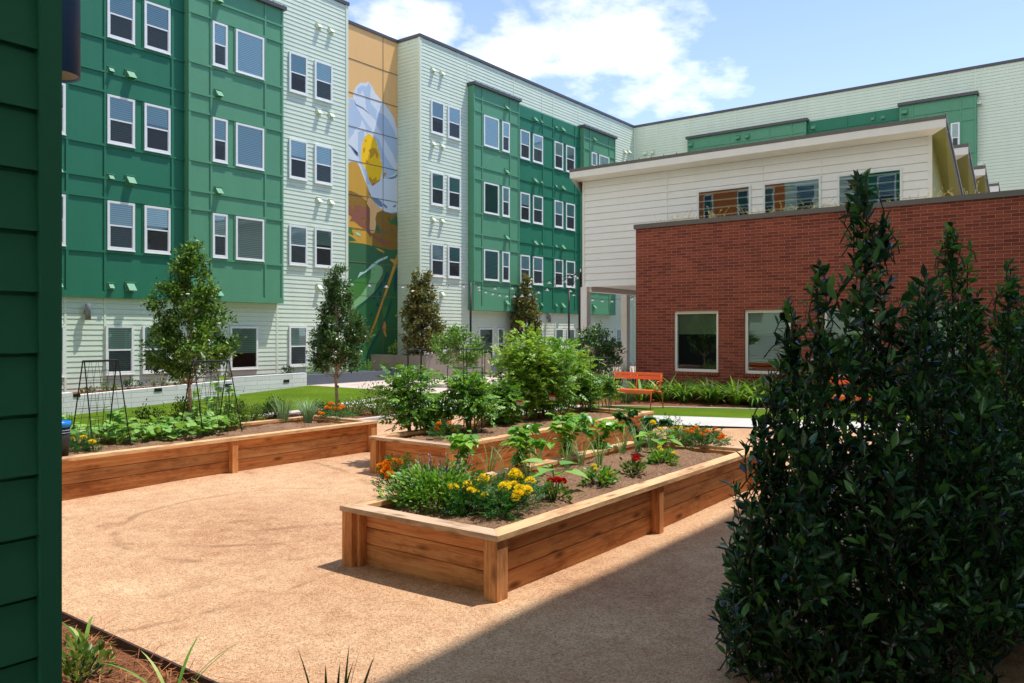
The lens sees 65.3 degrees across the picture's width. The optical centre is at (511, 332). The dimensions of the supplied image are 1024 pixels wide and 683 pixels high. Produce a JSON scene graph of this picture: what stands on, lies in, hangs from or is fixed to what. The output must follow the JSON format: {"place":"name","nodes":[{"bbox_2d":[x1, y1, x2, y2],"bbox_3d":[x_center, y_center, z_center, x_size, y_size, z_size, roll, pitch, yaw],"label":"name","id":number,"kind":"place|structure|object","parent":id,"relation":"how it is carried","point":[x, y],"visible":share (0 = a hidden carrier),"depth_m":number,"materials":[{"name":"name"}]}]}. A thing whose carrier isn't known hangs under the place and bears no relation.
{"place":"outdoors","nodes":[
{"label":"outdoors","id":0,"kind":"place"},
{"bbox_2d":[62,621,190,682],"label":"mulch bed","id":1,"kind":"object","parent":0,"point":[133,666],"depth_m":4.27,"materials":[{"name":"brown wood"}]},
{"bbox_2d":[62,633,117,682],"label":"nandina shrub","id":2,"kind":"object","parent":1,"relation":"on","point":[89,658],"visible":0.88,"depth_m":4.09,"materials":[{"name":"green plant"}]},
{"bbox_2d":[62,603,247,682],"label":"pine straw","id":3,"kind":"object","parent":1,"relation":"on","point":[127,676],"visible":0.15,"depth_m":4.22,"materials":[{"name":"plant"}]},
{"bbox_2d":[103,633,240,682],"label":"strap leaf clump","id":4,"kind":"object","parent":1,"relation":"on","point":[159,674],"visible":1,"depth_m":3.98,"materials":[{"name":"plant"}]},
{"bbox_2d":[73,408,406,437],"bbox_3d":[-7.321,1.788,12.560,2.090,0.001,15.250,0,0,37],"label":"mulch strip","id":5,"kind":"object","parent":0,"point":[370,414],"depth_m":17.20,"materials":[{"name":"brown soil"}]},
{"bbox_2d":[136,236,247,415],"bbox_3d":[-5.689,0.025,14.525,2.027,3.593,2.033,0,0,37],"label":"young tree","id":6,"kind":"object","parent":5,"relation":"on","point":[193,346],"visible":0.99,"depth_m":14.25,"materials":[{"name":"green plant"}]},
{"bbox_2d":[305,263,375,415],"bbox_3d":[-3.793,0.161,17.141,1.582,3.322,1.481,0,0,37],"label":"young tree","id":7,"kind":"object","parent":5,"relation":"on","point":[327,346],"visible":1,"depth_m":16.93,"materials":[{"name":"green plant"}]},
{"bbox_2d":[353,381,391,414],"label":"shrub","id":8,"kind":"object","parent":5,"relation":"on","point":[376,401],"visible":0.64,"depth_m":17.23,"materials":[{"name":"green plant"}]},
{"bbox_2d":[67,385,446,430],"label":"lawn","id":9,"kind":"structure","parent":0,"point":[310,393],"depth_m":22.41,"materials":[{"name":"plant"}]},
{"bbox_2d":[62,455,763,682],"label":"loose gravel","id":10,"kind":"structure","parent":0,"point":[322,577],"depth_m":5.82,"materials":[{"name":"gravel"}]},
{"bbox_2d":[307,363,635,408],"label":"paving","id":11,"kind":"structure","parent":0,"point":[443,387],"depth_m":27.70,"materials":[{"name":"grey concrete"}]},
{"bbox_2d":[307,369,406,384],"bbox_3d":[-5.954,1.720,29.303,0.780,0.560,5.122,0,0,37],"label":"planter","id":12,"kind":"object","parent":11,"relation":"on","point":[345,377],"visible":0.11,"depth_m":28.82,"materials":[{"name":"concrete"}]},
{"bbox_2d":[371,353,490,378],"bbox_3d":[-3.305,1.445,33.043,3.050,1.110,4.000,0,0,37],"label":"planter","id":13,"kind":"object","parent":11,"relation":"on","point":[429,362],"visible":0.38,"depth_m":31.56,"materials":[{"name":"beige concrete"}]},
{"bbox_2d":[395,267,446,355],"bbox_3d":[-3.538,-0.774,31.353,1.904,3.660,1.985,0,0,37],"label":"magnolia tree","id":14,"kind":"object","parent":13,"relation":"in","point":[423,308],"visible":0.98,"depth_m":31.09,"materials":[{"name":"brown plant"}]},
{"bbox_2d":[428,323,490,374],"bbox_3d":[-1.800,0.748,27.124,2.164,2.170,2.285,0,0,-10],"label":"patio tree","id":15,"kind":"object","parent":11,"relation":"on","point":[453,343],"visible":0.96,"depth_m":26.71,"materials":[{"name":"green plant"}]},
{"bbox_2d":[539,348,620,367],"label":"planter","id":16,"kind":"object","parent":11,"relation":"on","point":[607,356],"visible":0.01,"depth_m":41.42,"materials":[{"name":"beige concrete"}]},
{"bbox_2d":[510,273,542,346],"bbox_3d":[0.653,-0.929,37.387,1.694,3.762,1.974,0,0,7],"label":"magnolia tree","id":17,"kind":"object","parent":16,"relation":"on","point":[530,312],"visible":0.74,"depth_m":37.25,"materials":[{"name":"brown plant"}]},
{"bbox_2d":[570,320,626,382],"bbox_3d":[2.485,0.726,23.600,1.938,2.213,1.947,0,0,37],"label":"patio tree","id":18,"kind":"object","parent":11,"relation":"on","point":[601,349],"visible":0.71,"depth_m":23.36,"materials":[{"name":"green plant"}]},
{"bbox_2d":[569,113,1023,397],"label":"community building","id":19,"kind":"structure","parent":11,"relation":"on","point":[711,293],"depth_m":21.84,"materials":[{"name":"red brick"}]},
{"bbox_2d":[672,311,718,375],"bbox_3d":[5.287,0.250,22.517,1.924,2.300,0.590,0,0,37],"label":"window","id":20,"kind":"structure","parent":19,"relation":"in","point":[696,332],"depth_m":22.68,"materials":[{"name":"beige paint"}]},
{"bbox_2d":[697,185,750,218],"bbox_3d":[6.286,-3.500,23.730,1.671,1.600,0.052,0,0,37],"label":"window","id":21,"kind":"structure","parent":19,"relation":"in","point":[746,192],"depth_m":23.72,"materials":[{"name":"white plastic"}]},
{"bbox_2d":[743,310,790,377],"bbox_3d":[6.894,0.250,21.307,1.833,2.300,0.590,0,0,37],"label":"window","id":22,"kind":"structure","parent":19,"relation":"in","point":[760,325],"depth_m":21.51,"materials":[{"name":"glass"}]},
{"bbox_2d":[763,177,821,212],"bbox_3d":[7.884,-3.500,22.525,1.624,1.600,0.052,0,0,37],"label":"window","id":23,"kind":"structure","parent":19,"relation":"in","point":[809,186],"depth_m":22.52,"materials":[{"name":"white plastic"}]},
{"bbox_2d":[824,308,875,375],"bbox_3d":[8.536,0.250,20.069,1.833,2.300,0.590,0,0,37],"label":"window","id":24,"kind":"structure","parent":19,"relation":"in","point":[841,324],"depth_m":20.24,"materials":[{"name":"glass"}]},
{"bbox_2d":[837,167,902,205],"bbox_3d":[9.521,-3.500,21.291,1.627,1.600,0.052,0,0,37],"label":"window","id":25,"kind":"structure","parent":19,"relation":"in","point":[892,177],"depth_m":21.12,"materials":[{"name":"white plastic"}]},
{"bbox_2d":[62,404,1023,682],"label":"granite court","id":26,"kind":"object","parent":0,"point":[664,636],"visible":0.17,"depth_m":5.46,"materials":[{"name":"gravel"}]},
{"bbox_2d":[62,611,218,682],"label":"garden edging","id":27,"kind":"object","parent":26,"relation":"on","point":[123,643],"depth_m":4.44,"materials":[{"name":"metal"}]},
{"bbox_2d":[62,415,377,500],"bbox_3d":[-4.858,1.603,9.771,1.480,0.495,7.360,0,0,37],"label":"raised bed","id":28,"kind":"object","parent":26,"relation":"on","point":[254,445],"visible":0.81,"depth_m":10.20,"materials":[{"name":"brown wood"}]},
{"bbox_2d":[69,426,103,452],"bbox_3d":[-5.127,1.278,9.422,0.451,0.351,0.557,0,0,23],"label":"marigold","id":29,"kind":"object","parent":28,"relation":"on","point":[89,441],"visible":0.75,"depth_m":9.44,"materials":[{"name":"green plant"}]},
{"bbox_2d":[73,359,130,449],"bbox_3d":[-5.088,0.917,9.882,0.634,1.160,0.477,0,0,37],"label":"wire trellis","id":30,"kind":"object","parent":28,"relation":"on","point":[100,379],"visible":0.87,"depth_m":9.86,"materials":[{"name":"black metal"}]},
{"bbox_2d":[62,406,165,444],"bbox_3d":[-5.251,1.188,10.386,0.934,0.478,1.668,0,0,37],"label":"cucumber vine","id":31,"kind":"object","parent":28,"relation":"on","point":[111,428],"visible":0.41,"depth_m":10.29,"materials":[{"name":"green plant"}]},
{"bbox_2d":[103,417,229,443],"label":"cucumber vine","id":32,"kind":"object","parent":28,"relation":"on","point":[150,430],"visible":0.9,"depth_m":10.49,"materials":[{"name":"green plant"}]},
{"bbox_2d":[180,360,241,436],"bbox_3d":[-4.191,0.942,11.121,0.654,1.110,0.617,0,0,37],"label":"wire trellis","id":33,"kind":"object","parent":28,"relation":"on","point":[208,361],"visible":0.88,"depth_m":11.10,"materials":[{"name":"black metal"}]},
{"bbox_2d":[175,376,250,434],"bbox_3d":[-4.284,1.023,11.508,0.886,0.788,0.968,0,0,37],"label":"cucumber vine","id":34,"kind":"object","parent":28,"relation":"on","point":[226,409],"visible":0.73,"depth_m":11.51,"materials":[{"name":"green plant"}]},
{"bbox_2d":[313,402,357,422],"bbox_3d":[-2.854,1.266,12.893,0.742,0.398,0.746,0,0,11],"label":"marigold","id":35,"kind":"object","parent":28,"relation":"on","point":[326,409],"visible":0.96,"depth_m":12.87,"materials":[{"name":"green plant"}]},
{"bbox_2d":[369,407,653,478],"bbox_3d":[0.286,1.603,12.086,1.450,0.495,5.250,0,0,37],"label":"raised bed","id":36,"kind":"object","parent":26,"relation":"on","point":[413,443],"visible":0.52,"depth_m":10.59,"materials":[{"name":"brown wood"}]},
{"bbox_2d":[370,363,448,431],"bbox_3d":[-1.424,0.919,11.171,1.129,1.013,1.073,0,0,-10],"label":"tomato plant","id":37,"kind":"object","parent":36,"relation":"on","point":[400,396],"visible":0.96,"depth_m":11.05,"materials":[{"name":"green plant"}]},
{"bbox_2d":[417,392,457,431],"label":"basil plant","id":38,"kind":"object","parent":36,"relation":"on","point":[442,415],"visible":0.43,"depth_m":11.20,"materials":[{"name":"green plant"}]},
{"bbox_2d":[427,418,461,439],"bbox_3d":[-0.892,1.286,10.489,0.472,0.304,0.409,0,0,-7],"label":"marigold","id":39,"kind":"object","parent":36,"relation":"on","point":[439,425],"visible":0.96,"depth_m":10.51,"materials":[{"name":"green plant"}]},
{"bbox_2d":[435,365,505,430],"bbox_3d":[-0.584,0.937,11.351,1.030,0.962,1.138,0,0,37],"label":"tomato plant","id":40,"kind":"object","parent":36,"relation":"on","point":[474,403],"visible":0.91,"depth_m":11.17,"materials":[{"name":"green plant"}]},
{"bbox_2d":[475,376,529,424],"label":"tomato plant","id":41,"kind":"object","parent":36,"relation":"on","point":[510,398],"visible":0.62,"depth_m":12.24,"materials":[{"name":"green plant"}]},
{"bbox_2d":[481,320,563,416],"bbox_3d":[0.200,0.610,12.927,1.441,1.618,1.410,0,0,37],"label":"tomato plant","id":42,"kind":"object","parent":36,"relation":"on","point":[519,359],"visible":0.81,"depth_m":12.79,"materials":[{"name":"green plant"}]},
{"bbox_2d":[506,328,591,419],"bbox_3d":[0.600,0.692,13.225,1.474,1.543,1.360,0,0,37],"label":"tomato plant","id":43,"kind":"object","parent":36,"relation":"on","point":[564,391],"visible":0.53,"depth_m":13.08,"materials":[{"name":"green plant"}]},
{"bbox_2d":[554,338,606,408],"bbox_3d":[1.065,0.765,14.425,1.159,1.323,1.259,0,0,-32],"label":"tomato plant","id":44,"kind":"object","parent":36,"relation":"on","point":[576,372],"visible":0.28,"depth_m":14.20,"materials":[{"name":"green plant"}]},
{"bbox_2d":[575,370,608,411],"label":"tomato plant","id":45,"kind":"object","parent":36,"relation":"on","point":[595,390],"visible":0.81,"depth_m":14.10,"materials":[{"name":"green plant"}]},
{"bbox_2d":[597,372,624,407],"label":"tomato plant","id":46,"kind":"object","parent":36,"relation":"on","point":[614,391],"visible":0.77,"depth_m":14.61,"materials":[{"name":"green plant"}]},
{"bbox_2d":[340,438,760,602],"bbox_3d":[0.788,1.603,7.783,1.570,0.495,5.020,0,0,37],"label":"raised bed","id":47,"kind":"object","parent":26,"relation":"on","point":[496,560],"visible":0.66,"depth_m":6.23,"materials":[{"name":"brown wood"}]},
{"bbox_2d":[369,452,414,494],"bbox_3d":[-0.983,1.233,6.976,0.550,0.412,0.453,0,0,-36],"label":"marigold","id":48,"kind":"object","parent":47,"relation":"on","point":[384,465],"visible":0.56,"depth_m":6.92,"materials":[{"name":"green plant"}]},
{"bbox_2d":[376,450,499,516],"bbox_3d":[-0.619,1.206,6.587,1.086,0.467,1.087,0,0,4],"label":"plant","id":49,"kind":"object","parent":47,"relation":"on","point":[424,481],"visible":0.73,"depth_m":6.45,"materials":[{"name":"green plant"}]},
{"bbox_2d":[440,430,480,467],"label":"pepper plant","id":50,"kind":"object","parent":47,"relation":"on","point":[462,442],"visible":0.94,"depth_m":8.11,"materials":[{"name":"green plant"}]},
{"bbox_2d":[440,472,499,516],"bbox_3d":[-0.314,1.265,6.144,0.468,0.350,0.392,0,0,19],"label":"marigold","id":51,"kind":"object","parent":47,"relation":"on","point":[470,483],"visible":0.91,"depth_m":6.12,"materials":[{"name":"green plant"}]},
{"bbox_2d":[440,468,557,523],"bbox_3d":[-0.119,1.281,6.388,0.918,0.384,0.932,0,0,37],"label":"marigold","id":52,"kind":"object","parent":47,"relation":"on","point":[517,492],"visible":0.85,"depth_m":6.19,"materials":[{"name":"yellow plant"}]},
{"bbox_2d":[498,423,556,466],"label":"pepper plant","id":53,"kind":"object","parent":47,"relation":"on","point":[520,437],"visible":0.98,"depth_m":8.03,"materials":[{"name":"green plant"}]},
{"bbox_2d":[522,458,587,489],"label":"eggplant seedling","id":54,"kind":"object","parent":47,"relation":"on","point":[562,462],"visible":0.94,"depth_m":7.15,"materials":[{"name":"green plant"}]},
{"bbox_2d":[535,476,575,502],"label":"celosia plant","id":55,"kind":"object","parent":47,"relation":"on","point":[549,483],"visible":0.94,"depth_m":6.67,"materials":[{"name":"green plant"}]},
{"bbox_2d":[545,412,608,455],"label":"pepper plant","id":56,"kind":"object","parent":47,"relation":"on","point":[570,421],"visible":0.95,"depth_m":8.78,"materials":[{"name":"green plant"}]},
{"bbox_2d":[570,420,628,449],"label":"pepper plant","id":57,"kind":"object","parent":47,"relation":"on","point":[612,426],"visible":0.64,"depth_m":9.35,"materials":[{"name":"green plant"}]},
{"bbox_2d":[578,463,622,486],"bbox_3d":[0.784,1.325,7.354,0.417,0.228,0.378,0,0,37],"label":"lantana mound","id":58,"kind":"object","parent":47,"relation":"on","point":[604,473],"visible":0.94,"depth_m":7.32,"materials":[{"name":"green plant"}]},
{"bbox_2d":[613,453,647,475],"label":"celosia plant","id":59,"kind":"object","parent":47,"relation":"on","point":[638,466],"visible":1,"depth_m":7.93,"materials":[{"name":"green plant"}]},
{"bbox_2d":[611,408,674,440],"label":"pepper plant","id":60,"kind":"object","parent":47,"relation":"on","point":[621,416],"visible":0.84,"depth_m":10.04,"materials":[{"name":"green plant"}]},
{"bbox_2d":[642,445,681,466],"bbox_3d":[1.590,1.318,8.533,0.397,0.241,0.426,0,0,3],"label":"lantana mound","id":61,"kind":"object","parent":47,"relation":"on","point":[663,454],"visible":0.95,"depth_m":8.51,"materials":[{"name":"green plant"}]},
{"bbox_2d":[639,413,700,448],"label":"flowering plant","id":62,"kind":"object","parent":47,"relation":"on","point":[681,427],"visible":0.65,"depth_m":9.85,"materials":[{"name":"green plant"}]},
{"bbox_2d":[677,423,734,450],"bbox_3d":[2.372,1.284,9.806,0.764,0.339,0.753,0,0,-38],"label":"marigold","id":63,"kind":"object","parent":47,"relation":"on","point":[700,436],"visible":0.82,"depth_m":9.68,"materials":[{"name":"green plant"}]},
{"bbox_2d":[707,168,1023,682],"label":"laurel shrub","id":64,"kind":"object","parent":26,"relation":"on","point":[815,574],"visible":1,"depth_m":4.03,"materials":[{"name":"green plant"}]},
{"bbox_2d":[847,220,1023,663],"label":"laurel shrub","id":65,"kind":"object","parent":26,"relation":"on","point":[978,376],"visible":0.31,"depth_m":4.72,"materials":[{"name":"green plant"}]},
{"bbox_2d":[913,257,1023,595],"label":"laurel shrub","id":66,"kind":"object","parent":26,"relation":"on","point":[1012,318],"visible":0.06,"depth_m":5.34,"materials":[{"name":"green plant"}]},
{"bbox_2d":[341,397,1000,430],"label":"path","id":67,"kind":"structure","parent":0,"point":[722,421],"depth_m":16.04,"materials":[{"name":"concrete"}]},
{"bbox_2d":[345,0,1023,124],"label":"sky","id":68,"kind":"structure","parent":0,"point":[634,62],"materials":[{"name":"blue"}]},
{"bbox_2d":[562,393,926,412],"bbox_3d":[7.169,1.792,19.359,12.550,0.001,5.850,0,0,37],"label":"mulch bed","id":69,"kind":"object","parent":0,"point":[693,402],"visible":0.11,"depth_m":20.16,"materials":[{"name":"soil"}]},
{"bbox_2d":[657,378,716,401],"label":"strap leaf plant","id":70,"kind":"object","parent":69,"relation":"on","point":[683,396],"visible":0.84,"depth_m":20.35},
{"bbox_2d":[681,380,738,403],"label":"strap leaf plant","id":71,"kind":"object","parent":69,"relation":"on","point":[711,397],"visible":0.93,"depth_m":19.91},
{"bbox_2d":[700,376,762,404],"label":"strap leaf plant","id":72,"kind":"object","parent":69,"relation":"on","point":[734,398],"visible":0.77,"depth_m":19.68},
{"bbox_2d":[587,405,997,426],"bbox_3d":[6.691,1.784,17.058,11.333,0.001,2.148,0,0,20],"label":"turf strip","id":73,"kind":"object","parent":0,"point":[717,412],"visible":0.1,"depth_m":18.03,"materials":[{"name":"plant"}]},
{"bbox_2d":[602,371,663,409],"bbox_3d":[2.860,1.379,18.950,1.413,0.847,0.676,0,0,37],"label":"park bench","id":74,"kind":"object","parent":73,"relation":"on","point":[634,375],"visible":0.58,"depth_m":18.87,"materials":[{"name":"wood"}]},
{"label":"ground","id":75,"kind":"structure","parent":0,"visible":0},
{"bbox_2d":[0,0,61,682],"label":"apartment building","id":76,"kind":"structure","parent":75,"relation":"on","point":[30,341],"depth_m":1.93,"materials":[{"name":"green paint"}]},
{"bbox_2d":[62,0,80,82],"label":"wall lamp","id":77,"kind":"object","parent":76,"relation":"attached to","point":[71,41],"visible":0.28,"depth_m":2.25,"materials":[{"name":"grey metal"}]},
{"bbox_2d":[62,373,306,415],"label":"retaining wall","id":78,"kind":"structure","parent":75,"relation":"on","point":[168,394],"depth_m":22.85,"materials":[{"name":"white concrete"}]},
{"bbox_2d":[62,0,1023,392],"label":"apartment building","id":79,"kind":"structure","parent":75,"relation":"on","point":[278,158],"depth_m":29.09,"materials":[{"name":"green paint"}]},
{"bbox_2d":[105,325,134,375],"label":"window","id":80,"kind":"structure","parent":79,"relation":"in","point":[119,340],"depth_m":22.90,"materials":[{"name":"glass"}]},
{"bbox_2d":[107,200,135,251],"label":"window","id":81,"kind":"structure","parent":79,"relation":"in","point":[120,215],"depth_m":22.84,"materials":[{"name":"glass"}]},
{"bbox_2d":[107,94,135,148],"bbox_3d":[-11.172,-6.029,22.835,0.070,1.402,0.815,0,0,37],"label":"window","id":82,"kind":"structure","parent":79,"relation":"in","point":[120,110],"depth_m":22.84,"materials":[{"name":"glass"}]},
{"bbox_2d":[107,0,135,44],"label":"window","id":83,"kind":"structure","parent":79,"relation":"in","point":[120,13],"depth_m":22.86,"materials":[{"name":"white plastic"}]},
{"bbox_2d":[142,326,168,373],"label":"window","id":84,"kind":"structure","parent":79,"relation":"in","point":[145,331],"depth_m":23.55,"materials":[{"name":"white plastic"}]},
{"bbox_2d":[144,205,170,254],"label":"window","id":85,"kind":"structure","parent":79,"relation":"in","point":[157,220],"depth_m":23.71,"materials":[{"name":"glass"}]},
{"bbox_2d":[144,103,170,154],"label":"window","id":86,"kind":"structure","parent":79,"relation":"in","point":[157,119],"depth_m":23.71,"materials":[{"name":"glass"}]},
{"bbox_2d":[144,0,170,55],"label":"window","id":87,"kind":"structure","parent":79,"relation":"in","point":[157,18],"depth_m":23.71,"materials":[{"name":"glass"}]},
{"bbox_2d":[212,213,227,258],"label":"window","id":88,"kind":"structure","parent":79,"relation":"in","point":[219,221],"depth_m":25.12,"materials":[{"name":"white plastic"}]},
{"bbox_2d":[212,117,227,164],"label":"window","id":89,"kind":"structure","parent":79,"relation":"in","point":[219,126],"depth_m":25.12,"materials":[{"name":"white plastic"}]},
{"bbox_2d":[212,20,227,69],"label":"window","id":90,"kind":"structure","parent":79,"relation":"in","point":[219,30],"depth_m":25.12,"materials":[{"name":"glass"}]},
{"bbox_2d":[230,326,257,369],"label":"window","id":91,"kind":"structure","parent":79,"relation":"in","point":[248,360],"depth_m":26.23,"materials":[{"name":"glass"}]},
{"bbox_2d":[235,122,263,171],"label":"window","id":92,"kind":"structure","parent":79,"relation":"in","point":[249,140],"depth_m":25.99,"materials":[{"name":"glass"}]},
{"bbox_2d":[235,216,264,261],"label":"window","id":93,"kind":"structure","parent":79,"relation":"in","point":[249,232],"depth_m":25.99,"materials":[{"name":"glass"}]},
{"bbox_2d":[235,29,264,80],"bbox_3d":[-8.521,-9.029,25.988,0.070,1.402,1.089,0,0,37],"label":"window","id":94,"kind":"structure","parent":79,"relation":"in","point":[249,48],"depth_m":25.99,"materials":[{"name":"glass"}]},
{"bbox_2d":[288,51,307,96],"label":"window","id":95,"kind":"structure","parent":79,"relation":"in","point":[298,63],"depth_m":27.91,"materials":[{"name":"white plastic"}]},
{"bbox_2d":[289,326,307,366],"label":"window","id":96,"kind":"structure","parent":79,"relation":"in","point":[298,335],"depth_m":27.91,"materials":[{"name":"white plastic"}]},
{"bbox_2d":[289,224,307,266],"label":"window","id":97,"kind":"structure","parent":79,"relation":"in","point":[298,235],"depth_m":27.91,"materials":[{"name":"glass"}]},
{"bbox_2d":[289,138,307,181],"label":"window","id":98,"kind":"structure","parent":79,"relation":"in","point":[298,149],"depth_m":27.91,"materials":[{"name":"glass"}]},
{"bbox_2d":[314,228,332,267],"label":"window","id":99,"kind":"structure","parent":79,"relation":"in","point":[323,238],"depth_m":28.80,"materials":[{"name":"white plastic"}]},
{"bbox_2d":[314,144,332,185],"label":"window","id":100,"kind":"structure","parent":79,"relation":"in","point":[323,155],"depth_m":28.80,"materials":[{"name":"white plastic"}]},
{"bbox_2d":[314,60,332,103],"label":"window","id":101,"kind":"structure","parent":79,"relation":"in","point":[323,72],"depth_m":28.80,"materials":[{"name":"glass"}]},
{"bbox_2d":[430,171,443,206],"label":"window","id":102,"kind":"structure","parent":79,"relation":"in","point":[437,179],"depth_m":33.65,"materials":[{"name":"glass"}]},
{"bbox_2d":[430,243,444,277],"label":"window","id":103,"kind":"structure","parent":79,"relation":"in","point":[437,250],"depth_m":33.67,"materials":[{"name":"glass"}]},
{"bbox_2d":[430,99,444,136],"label":"window","id":104,"kind":"structure","parent":79,"relation":"in","point":[437,108],"depth_m":33.65,"materials":[{"name":"white plastic"}]},
{"bbox_2d":[447,245,460,278],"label":"window","id":105,"kind":"structure","parent":79,"relation":"in","point":[453,252],"depth_m":34.49,"materials":[{"name":"glass"}]},
{"bbox_2d":[447,175,460,209],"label":"window","id":106,"kind":"structure","parent":79,"relation":"in","point":[453,183],"depth_m":34.49,"materials":[{"name":"glass"}]},
{"bbox_2d":[447,105,460,141],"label":"window","id":107,"kind":"structure","parent":79,"relation":"in","point":[453,113],"depth_m":34.49,"materials":[{"name":"glass"}]},
{"bbox_2d":[478,328,493,359],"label":"window","id":108,"kind":"structure","parent":79,"relation":"in","point":[488,333],"depth_m":36.36,"materials":[{"name":"glass"}]},
{"bbox_2d":[483,114,498,149],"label":"window","id":109,"kind":"structure","parent":79,"relation":"in","point":[491,125],"depth_m":36.10,"materials":[{"name":"glass"}]},
{"bbox_2d":[484,249,499,281],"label":"window","id":110,"kind":"structure","parent":79,"relation":"in","point":[491,257],"depth_m":36.10,"materials":[{"name":"glass"}]},
{"bbox_2d":[484,182,499,215],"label":"window","id":111,"kind":"structure","parent":79,"relation":"in","point":[491,191],"depth_m":36.10,"materials":[{"name":"glass"}]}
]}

